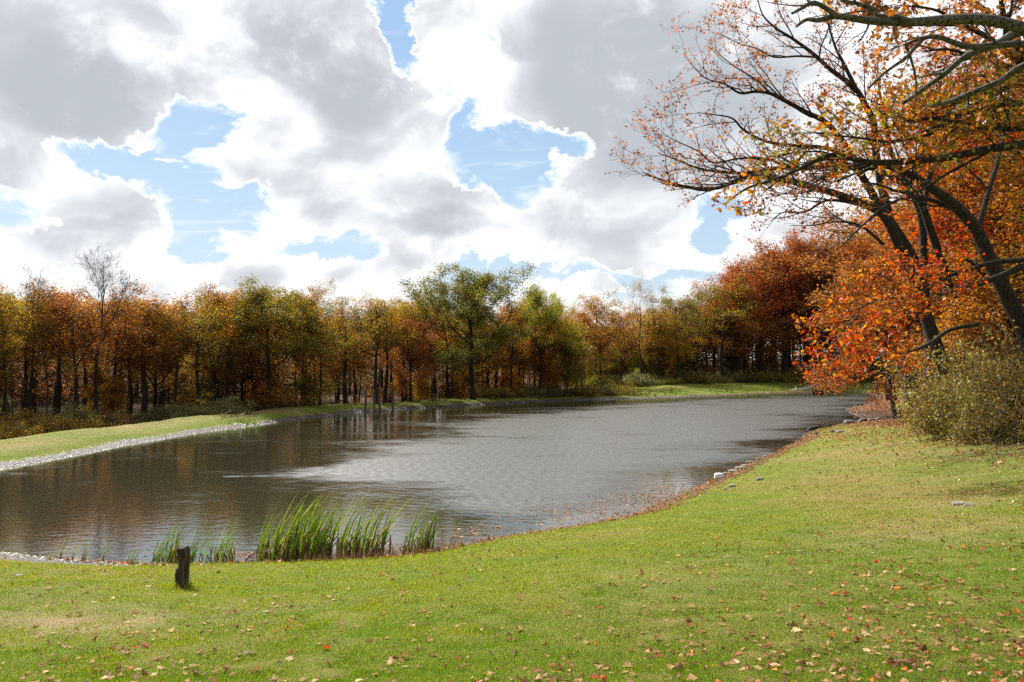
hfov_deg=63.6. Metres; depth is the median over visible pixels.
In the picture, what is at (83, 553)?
cattail
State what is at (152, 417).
shrub
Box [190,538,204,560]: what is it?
cattail
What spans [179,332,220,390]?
autumn tree
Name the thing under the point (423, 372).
autumn tree
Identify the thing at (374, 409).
water post
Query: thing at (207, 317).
autumn tree
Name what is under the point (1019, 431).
shrub
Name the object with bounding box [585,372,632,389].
shrub
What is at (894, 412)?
tree
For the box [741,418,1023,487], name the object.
leaf carpet
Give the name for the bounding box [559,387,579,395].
shrub
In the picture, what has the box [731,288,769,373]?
young tree
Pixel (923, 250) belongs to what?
leaning oak
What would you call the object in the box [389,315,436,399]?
autumn tree
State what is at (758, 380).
shrub
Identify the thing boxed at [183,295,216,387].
autumn tree
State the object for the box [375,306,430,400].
autumn tree
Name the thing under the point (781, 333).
young tree
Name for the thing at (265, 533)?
cattail
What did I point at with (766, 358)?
sapling
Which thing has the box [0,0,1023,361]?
sky
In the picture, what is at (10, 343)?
autumn tree
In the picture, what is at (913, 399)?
shrub
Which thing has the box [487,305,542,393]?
autumn tree
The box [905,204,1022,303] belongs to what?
autumn tree
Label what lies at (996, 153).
autumn tree
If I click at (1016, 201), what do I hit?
autumn tree
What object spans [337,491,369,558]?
cattail
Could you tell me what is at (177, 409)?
shrub
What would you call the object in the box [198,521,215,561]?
cattail
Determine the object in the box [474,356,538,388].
autumn tree
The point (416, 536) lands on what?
cattail
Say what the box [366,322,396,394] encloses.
autumn tree
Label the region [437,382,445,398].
sapling
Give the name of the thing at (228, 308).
oak tree
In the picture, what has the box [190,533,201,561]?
cattail
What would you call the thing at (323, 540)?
cattail
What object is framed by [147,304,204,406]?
autumn tree
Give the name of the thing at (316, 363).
young tree
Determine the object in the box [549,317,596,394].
tree
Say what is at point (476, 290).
oak tree
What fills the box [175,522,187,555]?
cattail
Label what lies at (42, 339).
young tree
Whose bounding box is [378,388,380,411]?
water post
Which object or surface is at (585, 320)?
autumn tree
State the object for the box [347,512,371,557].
cattail
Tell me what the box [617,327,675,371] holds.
autumn tree
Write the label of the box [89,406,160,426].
shrub
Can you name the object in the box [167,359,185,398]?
young tree
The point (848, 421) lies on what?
stone
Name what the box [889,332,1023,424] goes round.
shrub
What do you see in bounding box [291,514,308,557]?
cattail
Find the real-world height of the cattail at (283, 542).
1.479 m
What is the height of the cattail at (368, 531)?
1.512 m
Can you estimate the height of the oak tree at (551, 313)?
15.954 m
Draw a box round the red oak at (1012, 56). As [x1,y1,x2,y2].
[819,0,1023,99]
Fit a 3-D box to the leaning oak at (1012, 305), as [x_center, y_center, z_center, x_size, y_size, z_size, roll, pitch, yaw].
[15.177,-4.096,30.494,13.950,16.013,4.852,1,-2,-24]
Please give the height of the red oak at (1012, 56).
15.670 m
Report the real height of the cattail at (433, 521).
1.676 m
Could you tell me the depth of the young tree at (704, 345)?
177.92 m
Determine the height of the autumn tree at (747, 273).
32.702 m
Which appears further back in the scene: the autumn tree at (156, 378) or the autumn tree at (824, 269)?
the autumn tree at (824, 269)
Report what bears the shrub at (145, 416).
on the ground at (138, 432)
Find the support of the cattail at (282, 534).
on the ground at (138, 432)
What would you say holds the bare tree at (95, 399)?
on the ground at (138, 432)
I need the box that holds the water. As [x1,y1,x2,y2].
[0,391,876,563]
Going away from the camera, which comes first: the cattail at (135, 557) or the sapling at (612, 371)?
the cattail at (135, 557)
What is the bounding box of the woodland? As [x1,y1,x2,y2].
[0,269,998,407]
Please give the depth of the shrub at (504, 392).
105.11 m
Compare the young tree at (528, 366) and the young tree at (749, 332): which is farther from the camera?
the young tree at (749, 332)
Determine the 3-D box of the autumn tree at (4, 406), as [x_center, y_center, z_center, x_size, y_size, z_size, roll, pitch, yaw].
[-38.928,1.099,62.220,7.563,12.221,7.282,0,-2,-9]
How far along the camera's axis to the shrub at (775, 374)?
173.74 m
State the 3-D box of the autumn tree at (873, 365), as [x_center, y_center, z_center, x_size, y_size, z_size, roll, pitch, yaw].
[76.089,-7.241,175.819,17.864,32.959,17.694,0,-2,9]
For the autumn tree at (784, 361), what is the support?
on the ground at (138, 432)
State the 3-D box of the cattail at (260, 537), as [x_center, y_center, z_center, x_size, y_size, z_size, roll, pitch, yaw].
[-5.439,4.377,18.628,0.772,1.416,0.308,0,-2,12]
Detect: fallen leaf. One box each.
[131,672,141,678]
[321,641,330,648]
[387,657,394,664]
[400,649,409,656]
[622,660,632,666]
[792,627,800,631]
[894,658,907,667]
[917,644,926,651]
[969,653,978,661]
[970,650,983,659]
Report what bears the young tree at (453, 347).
on the ground at (138, 432)
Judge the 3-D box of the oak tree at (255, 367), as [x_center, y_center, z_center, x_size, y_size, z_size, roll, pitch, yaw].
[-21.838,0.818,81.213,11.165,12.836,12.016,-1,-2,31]
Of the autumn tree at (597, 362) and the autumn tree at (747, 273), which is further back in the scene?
the autumn tree at (747, 273)
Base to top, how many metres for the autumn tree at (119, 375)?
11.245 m
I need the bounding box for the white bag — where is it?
[714,473,723,479]
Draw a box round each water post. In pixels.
[364,390,366,411]
[373,391,375,411]
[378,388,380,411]
[391,385,393,410]
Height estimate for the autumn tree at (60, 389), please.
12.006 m
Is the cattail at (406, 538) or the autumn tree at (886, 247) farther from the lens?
the autumn tree at (886, 247)
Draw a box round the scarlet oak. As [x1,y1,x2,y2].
[791,219,1023,396]
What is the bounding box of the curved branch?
[244,551,269,562]
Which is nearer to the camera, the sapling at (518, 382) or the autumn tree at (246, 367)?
the autumn tree at (246, 367)
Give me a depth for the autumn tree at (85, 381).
78.58 m
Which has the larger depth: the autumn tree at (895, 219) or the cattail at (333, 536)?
the autumn tree at (895, 219)
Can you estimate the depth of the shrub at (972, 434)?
29.49 m
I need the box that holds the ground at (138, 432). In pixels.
[0,360,1023,681]
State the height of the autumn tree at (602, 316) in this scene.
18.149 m
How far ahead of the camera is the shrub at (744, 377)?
168.75 m
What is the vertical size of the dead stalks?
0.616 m
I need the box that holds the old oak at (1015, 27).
[763,0,1023,118]
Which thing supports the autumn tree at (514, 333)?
on the ground at (138, 432)
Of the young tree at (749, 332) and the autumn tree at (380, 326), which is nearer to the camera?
the autumn tree at (380, 326)
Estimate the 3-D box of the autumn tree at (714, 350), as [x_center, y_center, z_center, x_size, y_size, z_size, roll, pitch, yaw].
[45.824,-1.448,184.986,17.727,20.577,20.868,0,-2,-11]
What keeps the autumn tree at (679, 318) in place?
on the ground at (138, 432)
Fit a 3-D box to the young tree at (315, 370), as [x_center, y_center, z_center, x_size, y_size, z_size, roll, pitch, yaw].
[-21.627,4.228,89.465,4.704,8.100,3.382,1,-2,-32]
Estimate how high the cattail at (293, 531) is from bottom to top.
1.693 m
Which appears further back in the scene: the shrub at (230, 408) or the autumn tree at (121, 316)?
the autumn tree at (121, 316)
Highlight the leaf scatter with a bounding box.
[0,428,1023,681]
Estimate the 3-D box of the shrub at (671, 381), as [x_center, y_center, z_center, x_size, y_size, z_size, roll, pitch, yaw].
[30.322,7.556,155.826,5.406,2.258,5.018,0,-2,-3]
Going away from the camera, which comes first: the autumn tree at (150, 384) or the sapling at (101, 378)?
the sapling at (101, 378)
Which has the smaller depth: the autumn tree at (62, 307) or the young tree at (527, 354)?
the autumn tree at (62, 307)
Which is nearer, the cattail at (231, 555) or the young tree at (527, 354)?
the cattail at (231, 555)
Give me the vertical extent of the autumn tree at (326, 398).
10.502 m
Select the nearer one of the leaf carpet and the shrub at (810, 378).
the leaf carpet
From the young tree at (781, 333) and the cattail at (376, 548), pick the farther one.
the young tree at (781, 333)
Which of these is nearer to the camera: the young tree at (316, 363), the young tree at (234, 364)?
the young tree at (234, 364)
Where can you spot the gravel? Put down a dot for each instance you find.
(395, 408)
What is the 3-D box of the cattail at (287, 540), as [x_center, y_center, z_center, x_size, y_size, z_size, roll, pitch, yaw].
[-4.495,4.013,17.667,0.880,1.882,0.482,0,-2,13]
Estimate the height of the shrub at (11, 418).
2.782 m
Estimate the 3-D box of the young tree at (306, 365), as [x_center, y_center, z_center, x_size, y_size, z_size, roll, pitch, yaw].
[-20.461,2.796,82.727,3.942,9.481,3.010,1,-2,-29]
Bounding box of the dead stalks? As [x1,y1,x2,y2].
[246,532,472,561]
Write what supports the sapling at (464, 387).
on the ground at (138, 432)
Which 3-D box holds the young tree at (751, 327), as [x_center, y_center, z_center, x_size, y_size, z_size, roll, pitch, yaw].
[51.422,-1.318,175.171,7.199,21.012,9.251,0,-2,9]
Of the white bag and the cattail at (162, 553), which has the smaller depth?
the cattail at (162, 553)
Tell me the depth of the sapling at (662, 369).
171.54 m
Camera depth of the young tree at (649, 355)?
158.25 m
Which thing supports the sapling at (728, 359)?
on the ground at (138, 432)
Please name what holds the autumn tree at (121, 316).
on the ground at (138, 432)
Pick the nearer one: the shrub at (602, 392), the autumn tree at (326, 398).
the autumn tree at (326, 398)
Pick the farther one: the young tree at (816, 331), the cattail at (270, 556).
the young tree at (816, 331)
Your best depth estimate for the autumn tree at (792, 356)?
213.38 m
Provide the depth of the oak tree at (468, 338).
101.06 m
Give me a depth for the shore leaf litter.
22.56 m
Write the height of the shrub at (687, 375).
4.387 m
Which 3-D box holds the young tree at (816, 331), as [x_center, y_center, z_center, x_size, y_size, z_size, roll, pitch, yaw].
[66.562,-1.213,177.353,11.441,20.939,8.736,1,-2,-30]
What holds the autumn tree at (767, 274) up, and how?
on the ground at (138, 432)
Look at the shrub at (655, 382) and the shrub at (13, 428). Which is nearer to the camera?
the shrub at (13, 428)
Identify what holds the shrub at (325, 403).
on the ground at (138, 432)
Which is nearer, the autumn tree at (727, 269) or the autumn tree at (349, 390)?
the autumn tree at (349, 390)
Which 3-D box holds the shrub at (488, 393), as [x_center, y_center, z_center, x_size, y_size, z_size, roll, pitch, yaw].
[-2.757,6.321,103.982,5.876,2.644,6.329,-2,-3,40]
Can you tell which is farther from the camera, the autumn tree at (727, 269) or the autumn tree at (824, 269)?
the autumn tree at (727, 269)
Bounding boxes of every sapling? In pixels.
[0,392,21,422]
[79,365,121,414]
[90,375,134,416]
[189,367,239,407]
[246,376,266,403]
[286,373,322,406]
[297,377,325,399]
[388,358,418,402]
[406,372,423,400]
[408,374,430,400]
[415,378,434,399]
[437,376,465,398]
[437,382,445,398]
[455,371,475,398]
[496,370,517,393]
[508,365,528,384]
[512,376,525,388]
[535,356,565,391]
[605,360,619,378]
[623,348,660,376]
[643,347,666,376]
[661,348,681,377]
[681,345,709,373]
[704,365,714,376]
[717,344,742,372]
[717,348,745,372]
[751,359,766,372]
[757,341,781,370]
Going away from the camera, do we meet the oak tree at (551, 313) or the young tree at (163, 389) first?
the young tree at (163, 389)
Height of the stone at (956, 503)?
0.094 m
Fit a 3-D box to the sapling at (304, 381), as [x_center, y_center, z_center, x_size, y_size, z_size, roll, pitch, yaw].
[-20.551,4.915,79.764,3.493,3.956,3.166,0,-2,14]
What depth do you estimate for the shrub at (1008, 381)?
31.02 m
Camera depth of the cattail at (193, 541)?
17.73 m
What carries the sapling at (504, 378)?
on the ground at (138, 432)
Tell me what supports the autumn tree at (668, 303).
on the ground at (138, 432)
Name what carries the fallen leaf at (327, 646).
on the ground at (138, 432)
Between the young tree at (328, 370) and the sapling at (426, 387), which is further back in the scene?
the sapling at (426, 387)
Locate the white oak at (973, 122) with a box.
[711,40,1023,221]
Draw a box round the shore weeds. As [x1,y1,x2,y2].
[0,423,842,565]
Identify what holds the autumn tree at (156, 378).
on the ground at (138, 432)
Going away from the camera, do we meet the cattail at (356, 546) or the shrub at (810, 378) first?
the cattail at (356, 546)
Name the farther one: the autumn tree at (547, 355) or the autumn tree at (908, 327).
the autumn tree at (547, 355)
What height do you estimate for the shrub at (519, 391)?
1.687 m
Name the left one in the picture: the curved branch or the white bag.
the curved branch
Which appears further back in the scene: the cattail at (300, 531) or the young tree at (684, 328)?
the young tree at (684, 328)
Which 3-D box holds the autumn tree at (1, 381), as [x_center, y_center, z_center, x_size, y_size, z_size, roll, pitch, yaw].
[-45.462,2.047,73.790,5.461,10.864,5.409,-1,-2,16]
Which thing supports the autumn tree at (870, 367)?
on the ground at (138, 432)
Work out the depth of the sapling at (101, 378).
74.49 m
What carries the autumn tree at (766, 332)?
on the ground at (138, 432)
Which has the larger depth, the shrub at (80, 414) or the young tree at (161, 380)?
the young tree at (161, 380)
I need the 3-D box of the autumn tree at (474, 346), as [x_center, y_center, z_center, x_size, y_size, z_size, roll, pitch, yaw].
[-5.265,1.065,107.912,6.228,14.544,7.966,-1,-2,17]
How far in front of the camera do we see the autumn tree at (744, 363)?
189.95 m
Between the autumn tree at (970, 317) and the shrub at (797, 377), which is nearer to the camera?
the autumn tree at (970, 317)
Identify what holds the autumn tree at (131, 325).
on the ground at (138, 432)
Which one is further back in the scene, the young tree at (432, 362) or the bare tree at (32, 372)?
the young tree at (432, 362)
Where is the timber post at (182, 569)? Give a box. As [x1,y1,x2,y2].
[175,545,189,587]
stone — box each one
[755,477,763,480]
[843,420,854,424]
[952,501,964,505]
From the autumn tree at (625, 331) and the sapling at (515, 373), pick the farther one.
the autumn tree at (625, 331)
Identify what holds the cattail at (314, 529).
on the ground at (138, 432)
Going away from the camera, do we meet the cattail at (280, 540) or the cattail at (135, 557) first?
the cattail at (135, 557)
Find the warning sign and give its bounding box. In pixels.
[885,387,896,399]
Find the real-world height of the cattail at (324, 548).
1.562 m
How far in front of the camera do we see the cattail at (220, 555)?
17.76 m
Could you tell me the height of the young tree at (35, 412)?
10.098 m
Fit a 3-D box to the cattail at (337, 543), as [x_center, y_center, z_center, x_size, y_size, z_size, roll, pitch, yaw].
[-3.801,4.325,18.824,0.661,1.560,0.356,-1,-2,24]
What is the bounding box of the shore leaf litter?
[47,398,904,564]
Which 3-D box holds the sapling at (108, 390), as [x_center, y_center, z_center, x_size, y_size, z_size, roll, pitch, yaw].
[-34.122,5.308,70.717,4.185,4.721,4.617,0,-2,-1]
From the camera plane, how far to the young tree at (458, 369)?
110.57 m
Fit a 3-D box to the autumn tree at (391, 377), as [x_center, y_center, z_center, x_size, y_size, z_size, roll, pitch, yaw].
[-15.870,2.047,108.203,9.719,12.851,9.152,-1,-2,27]
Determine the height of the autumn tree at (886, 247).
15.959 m
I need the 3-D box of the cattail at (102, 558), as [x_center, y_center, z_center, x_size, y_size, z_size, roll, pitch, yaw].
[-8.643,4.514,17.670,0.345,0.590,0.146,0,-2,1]
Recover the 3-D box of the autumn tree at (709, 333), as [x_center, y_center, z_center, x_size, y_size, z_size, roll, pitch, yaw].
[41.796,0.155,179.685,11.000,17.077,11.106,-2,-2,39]
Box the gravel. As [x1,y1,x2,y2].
[0,391,884,565]
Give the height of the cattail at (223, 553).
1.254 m
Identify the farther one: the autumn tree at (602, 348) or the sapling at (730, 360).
the sapling at (730, 360)
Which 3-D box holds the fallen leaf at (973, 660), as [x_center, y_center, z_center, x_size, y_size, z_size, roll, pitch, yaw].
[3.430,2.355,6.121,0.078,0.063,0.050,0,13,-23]
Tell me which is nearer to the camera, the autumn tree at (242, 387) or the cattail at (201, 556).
the cattail at (201, 556)
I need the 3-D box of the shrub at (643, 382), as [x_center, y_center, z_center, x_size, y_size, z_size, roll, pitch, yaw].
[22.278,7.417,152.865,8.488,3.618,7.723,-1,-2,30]
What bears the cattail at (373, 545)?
on the ground at (138, 432)
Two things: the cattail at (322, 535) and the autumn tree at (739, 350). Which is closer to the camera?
the cattail at (322, 535)
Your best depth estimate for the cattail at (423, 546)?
18.63 m
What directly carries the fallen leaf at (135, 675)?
on the ground at (138, 432)
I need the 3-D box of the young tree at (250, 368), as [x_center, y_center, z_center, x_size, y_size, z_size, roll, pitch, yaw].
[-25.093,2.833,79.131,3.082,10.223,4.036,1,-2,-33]
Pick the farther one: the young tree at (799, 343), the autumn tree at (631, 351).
the young tree at (799, 343)
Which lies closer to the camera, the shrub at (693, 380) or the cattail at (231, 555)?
the cattail at (231, 555)
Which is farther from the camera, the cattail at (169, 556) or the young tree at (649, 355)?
the young tree at (649, 355)
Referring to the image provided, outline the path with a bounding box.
[789,383,820,389]
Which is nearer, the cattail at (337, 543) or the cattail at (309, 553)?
the cattail at (309, 553)
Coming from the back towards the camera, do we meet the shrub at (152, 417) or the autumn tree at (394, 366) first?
the autumn tree at (394, 366)
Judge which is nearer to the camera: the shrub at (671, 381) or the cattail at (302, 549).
the cattail at (302, 549)
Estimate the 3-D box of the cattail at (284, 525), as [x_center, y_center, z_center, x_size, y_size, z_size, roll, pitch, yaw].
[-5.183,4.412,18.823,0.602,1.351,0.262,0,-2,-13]
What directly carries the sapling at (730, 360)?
on the ground at (138, 432)
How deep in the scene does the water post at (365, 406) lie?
79.59 m
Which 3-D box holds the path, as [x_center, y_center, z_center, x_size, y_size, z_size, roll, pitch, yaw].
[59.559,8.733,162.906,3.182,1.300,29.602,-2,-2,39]
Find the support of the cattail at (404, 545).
on the ground at (138, 432)
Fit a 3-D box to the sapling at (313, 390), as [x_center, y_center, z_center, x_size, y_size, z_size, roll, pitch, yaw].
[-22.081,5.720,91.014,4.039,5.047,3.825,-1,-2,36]
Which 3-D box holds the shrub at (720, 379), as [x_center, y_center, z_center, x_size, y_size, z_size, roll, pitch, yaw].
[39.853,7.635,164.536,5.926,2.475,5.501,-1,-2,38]
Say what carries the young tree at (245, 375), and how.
on the ground at (138, 432)
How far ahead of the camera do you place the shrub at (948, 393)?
31.09 m
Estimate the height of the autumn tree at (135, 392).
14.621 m
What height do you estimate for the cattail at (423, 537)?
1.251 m
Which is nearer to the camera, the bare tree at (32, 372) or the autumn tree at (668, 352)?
the bare tree at (32, 372)
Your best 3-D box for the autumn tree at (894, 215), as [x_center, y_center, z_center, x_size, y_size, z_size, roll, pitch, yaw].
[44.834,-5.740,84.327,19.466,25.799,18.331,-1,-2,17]
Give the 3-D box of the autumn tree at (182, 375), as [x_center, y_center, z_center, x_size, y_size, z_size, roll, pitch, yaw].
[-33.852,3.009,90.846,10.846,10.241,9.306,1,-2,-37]
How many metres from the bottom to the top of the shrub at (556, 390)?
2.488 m
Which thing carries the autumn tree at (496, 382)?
on the ground at (138, 432)
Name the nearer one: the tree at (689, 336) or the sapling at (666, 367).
the tree at (689, 336)
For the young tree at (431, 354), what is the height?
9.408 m
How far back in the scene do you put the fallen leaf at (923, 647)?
6.61 m
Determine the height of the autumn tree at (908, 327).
12.054 m
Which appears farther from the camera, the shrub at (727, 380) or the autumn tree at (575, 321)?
the shrub at (727, 380)
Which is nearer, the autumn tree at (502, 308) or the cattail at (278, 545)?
the cattail at (278, 545)
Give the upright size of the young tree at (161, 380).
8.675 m
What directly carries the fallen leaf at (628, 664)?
on the ground at (138, 432)
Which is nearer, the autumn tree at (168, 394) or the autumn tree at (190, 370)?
the autumn tree at (190, 370)
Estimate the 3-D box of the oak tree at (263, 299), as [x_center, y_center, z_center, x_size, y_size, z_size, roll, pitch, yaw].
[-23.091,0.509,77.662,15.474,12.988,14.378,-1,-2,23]
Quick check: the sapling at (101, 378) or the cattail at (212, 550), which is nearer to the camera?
the cattail at (212, 550)
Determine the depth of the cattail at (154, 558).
17.74 m
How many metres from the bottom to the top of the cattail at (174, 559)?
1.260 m
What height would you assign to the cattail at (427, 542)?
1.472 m
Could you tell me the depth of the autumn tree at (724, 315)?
168.88 m
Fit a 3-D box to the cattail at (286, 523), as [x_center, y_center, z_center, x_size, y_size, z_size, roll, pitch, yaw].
[-5.012,4.256,18.728,0.770,1.728,0.335,0,-2,13]
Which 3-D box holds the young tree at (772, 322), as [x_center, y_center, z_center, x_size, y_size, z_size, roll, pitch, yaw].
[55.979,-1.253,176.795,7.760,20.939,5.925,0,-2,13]
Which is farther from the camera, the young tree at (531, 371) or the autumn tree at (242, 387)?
the young tree at (531, 371)
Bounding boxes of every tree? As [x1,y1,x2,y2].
[0,277,52,427]
[0,280,71,417]
[0,284,43,351]
[0,292,28,350]
[0,293,92,408]
[0,308,34,419]
[0,336,26,413]
[1,256,83,418]
[1,287,25,403]
[9,309,82,418]
[9,321,49,417]
[12,297,110,412]
[15,275,114,415]
[22,338,56,415]
[23,279,143,412]
[41,246,157,416]
[44,282,113,418]
[72,280,218,413]
[75,281,162,412]
[80,295,157,419]
[86,296,177,378]
[93,323,122,382]
[95,306,217,408]
[98,298,183,397]
[102,335,152,415]
[134,324,161,389]
[139,350,182,407]
[142,285,247,408]
[146,324,169,407]
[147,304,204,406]
[151,334,225,392]
[159,318,189,403]
[163,281,306,406]
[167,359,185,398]
[170,294,259,394]
[174,274,352,409]
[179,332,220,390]
[180,320,285,402]
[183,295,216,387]
[203,312,291,402]
[203,334,230,405]
[215,325,249,404]
[230,330,253,403]
[234,335,265,395]
[242,285,357,406]
[243,311,286,388]
[268,293,307,397]
[279,353,314,406]
[286,326,390,403]
[288,279,345,365]
[291,328,323,405]
[292,328,369,399]
[297,316,344,404]
[297,358,331,398]
[306,315,330,405]
[312,292,389,403]
[323,354,339,403]
[329,301,381,402]
[340,292,417,403]
[346,324,362,394]
[348,325,366,399]
[351,288,420,402]
[357,316,416,402]
[364,324,402,386]
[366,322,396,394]
[369,313,445,400]
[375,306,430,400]
[382,298,446,371]
[385,259,540,399]
[385,306,427,401]
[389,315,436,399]
[395,282,493,398]
[395,305,460,392]
[416,322,440,399]
[424,320,506,393]
[427,315,445,399]
[429,349,447,398]
[437,321,531,388]
[440,322,468,397]
[441,325,466,398]
[446,306,493,390]
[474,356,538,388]
[482,323,511,391]
[485,297,578,378]
[486,279,581,390]
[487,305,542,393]
[493,315,530,387]
[503,317,577,383]
[506,299,546,379]
[512,320,538,384]
[514,346,537,385]
[519,312,550,387]
[521,342,562,384]
[521,352,537,387]
[522,299,590,387]
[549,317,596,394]
[559,306,605,388]
[560,321,623,387]
[563,289,632,376]
[565,300,618,378]
[580,331,618,375]
[596,303,649,378]
[600,324,634,364]
[604,306,708,376]
[614,277,668,376]
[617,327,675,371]
[624,335,641,372]
[640,310,687,383]
[640,342,659,374]
[644,284,707,378]
[644,324,678,362]
[646,338,668,377]
[657,292,701,369]
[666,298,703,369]
[673,281,724,375]
[679,287,759,373]
[680,314,691,353]
[681,273,801,373]
[682,308,725,362]
[687,273,760,375]
[687,317,713,371]
[698,258,783,381]
[713,255,743,286]
[718,232,810,372]
[720,272,770,374]
[728,258,867,366]
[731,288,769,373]
[733,250,774,368]
[737,288,766,375]
[743,227,824,379]
[747,233,827,369]
[749,253,791,362]
[757,286,788,369]
[759,227,864,372]
[767,289,812,368]
[771,231,867,373]
[772,311,801,365]
[779,197,883,381]
[779,215,883,380]
[779,310,805,343]
[781,249,806,364]
[791,327,804,366]
[792,327,795,369]
[797,210,1023,382]
[798,292,834,368]
[800,219,1023,410]
[811,257,837,367]
[825,108,1023,383]
[828,202,944,380]
[830,254,877,380]
[838,221,905,398]
[842,230,911,391]
[843,288,901,418]
[859,174,945,339]
[862,276,943,415]
[867,167,916,259]
[871,202,970,343]
[874,96,1023,384]
[875,1,1023,330]
[889,62,1022,328]
[890,154,1023,346]
[897,269,1022,379]
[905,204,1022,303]
[907,167,1023,352]
[922,98,1023,292]
[952,133,1023,264]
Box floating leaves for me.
[143,478,706,559]
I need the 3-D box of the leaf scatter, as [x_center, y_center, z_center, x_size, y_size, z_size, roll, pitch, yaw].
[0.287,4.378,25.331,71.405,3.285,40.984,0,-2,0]
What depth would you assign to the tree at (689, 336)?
164.69 m
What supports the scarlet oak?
on the ground at (138, 432)
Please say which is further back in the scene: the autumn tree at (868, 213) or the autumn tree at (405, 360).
the autumn tree at (405, 360)
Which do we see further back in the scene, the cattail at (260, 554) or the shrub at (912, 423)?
the shrub at (912, 423)
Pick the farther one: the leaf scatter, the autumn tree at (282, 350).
the autumn tree at (282, 350)
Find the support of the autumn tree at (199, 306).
on the ground at (138, 432)
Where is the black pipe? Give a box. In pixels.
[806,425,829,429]
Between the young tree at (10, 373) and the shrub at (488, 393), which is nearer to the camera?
the young tree at (10, 373)
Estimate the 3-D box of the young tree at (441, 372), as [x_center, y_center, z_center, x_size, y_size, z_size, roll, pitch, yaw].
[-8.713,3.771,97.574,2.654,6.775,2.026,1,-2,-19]
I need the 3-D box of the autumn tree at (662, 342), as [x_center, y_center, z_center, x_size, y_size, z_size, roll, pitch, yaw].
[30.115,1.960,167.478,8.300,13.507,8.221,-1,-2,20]
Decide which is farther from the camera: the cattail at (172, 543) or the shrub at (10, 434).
the shrub at (10, 434)
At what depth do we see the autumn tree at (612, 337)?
170.46 m
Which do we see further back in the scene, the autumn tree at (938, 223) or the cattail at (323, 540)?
the autumn tree at (938, 223)
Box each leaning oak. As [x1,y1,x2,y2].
[605,0,949,382]
[752,54,1023,355]
[774,71,1018,368]
[831,34,977,405]
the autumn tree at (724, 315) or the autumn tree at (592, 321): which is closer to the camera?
the autumn tree at (592, 321)
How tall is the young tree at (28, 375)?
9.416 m
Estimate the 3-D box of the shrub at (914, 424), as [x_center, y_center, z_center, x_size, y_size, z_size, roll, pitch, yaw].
[18.136,2.888,33.422,3.982,3.181,4.380,1,-2,-28]
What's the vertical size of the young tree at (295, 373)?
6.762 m
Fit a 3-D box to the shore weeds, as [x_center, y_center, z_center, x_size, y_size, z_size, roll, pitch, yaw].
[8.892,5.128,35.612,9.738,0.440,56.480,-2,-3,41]
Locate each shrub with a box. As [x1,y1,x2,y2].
[0,407,69,431]
[0,418,31,439]
[0,419,42,439]
[0,427,33,437]
[12,411,124,433]
[20,424,48,434]
[33,399,132,428]
[74,410,128,424]
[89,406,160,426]
[123,403,186,421]
[130,414,156,423]
[132,402,192,421]
[146,396,224,418]
[162,390,259,419]
[208,391,302,411]
[303,395,335,405]
[323,398,351,404]
[475,382,517,399]
[495,388,516,397]
[512,381,552,398]
[512,386,533,397]
[533,383,565,397]
[547,386,577,396]
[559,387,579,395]
[569,383,600,396]
[577,382,621,395]
[579,372,615,388]
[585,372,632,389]
[603,388,620,395]
[611,383,639,395]
[617,372,653,386]
[637,378,661,385]
[645,372,669,384]
[659,376,685,384]
[662,365,709,383]
[681,371,712,383]
[683,368,719,379]
[703,374,726,382]
[713,368,761,382]
[713,375,734,382]
[748,374,771,382]
[749,366,784,381]
[753,368,796,382]
[775,367,812,381]
[781,367,821,381]
[795,367,824,378]
[801,374,827,382]
[846,374,873,382]
[886,320,1023,444]
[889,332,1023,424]
[891,351,1021,434]
[892,321,1023,435]
[892,343,1022,439]
[896,376,1013,440]
[901,401,931,433]
[903,314,1023,438]
[925,335,1023,440]
[932,376,1023,447]
[968,375,1023,446]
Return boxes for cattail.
[60,532,69,558]
[82,538,88,558]
[100,540,109,561]
[131,547,142,564]
[152,529,167,560]
[157,534,169,564]
[159,525,174,562]
[166,523,185,562]
[167,530,181,562]
[171,519,187,563]
[171,524,187,562]
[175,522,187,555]
[189,525,203,556]
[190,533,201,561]
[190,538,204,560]
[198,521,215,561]
[205,526,217,561]
[211,534,221,562]
[216,522,231,562]
[219,524,231,562]
[221,517,240,562]
[225,526,251,558]
[227,529,242,562]
[256,506,274,555]
[256,529,273,561]
[260,516,276,550]
[262,502,294,557]
[264,508,289,555]
[267,515,290,560]
[272,515,285,559]
[273,505,298,546]
[274,515,287,559]
[274,516,293,552]
[276,492,308,554]
[279,503,315,559]
[282,494,317,562]
[283,488,315,561]
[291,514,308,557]
[295,504,316,556]
[296,505,317,555]
[297,496,320,555]
[297,499,326,560]
[305,500,329,551]
[306,502,337,560]
[308,496,333,546]
[311,494,337,558]
[312,490,343,533]
[312,503,347,558]
[317,503,340,553]
[322,500,353,558]
[322,505,350,554]
[327,497,362,556]
[336,499,358,550]
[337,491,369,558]
[341,518,354,541]
[342,494,372,554]
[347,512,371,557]
[348,511,369,555]
[353,496,387,557]
[357,508,388,555]
[363,503,389,555]
[366,493,395,550]
[367,491,398,556]
[374,498,408,551]
[377,493,401,554]
[377,499,410,554]
[400,518,422,553]
[400,520,416,553]
[405,499,430,552]
[405,506,432,552]
[415,507,429,550]
[418,512,439,551]
[420,514,436,551]
[421,489,450,544]
[425,500,447,549]
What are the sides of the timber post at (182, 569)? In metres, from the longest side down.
0.752 x 0.211 x 0.189 m
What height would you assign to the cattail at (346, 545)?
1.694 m
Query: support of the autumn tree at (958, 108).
on the ground at (138, 432)

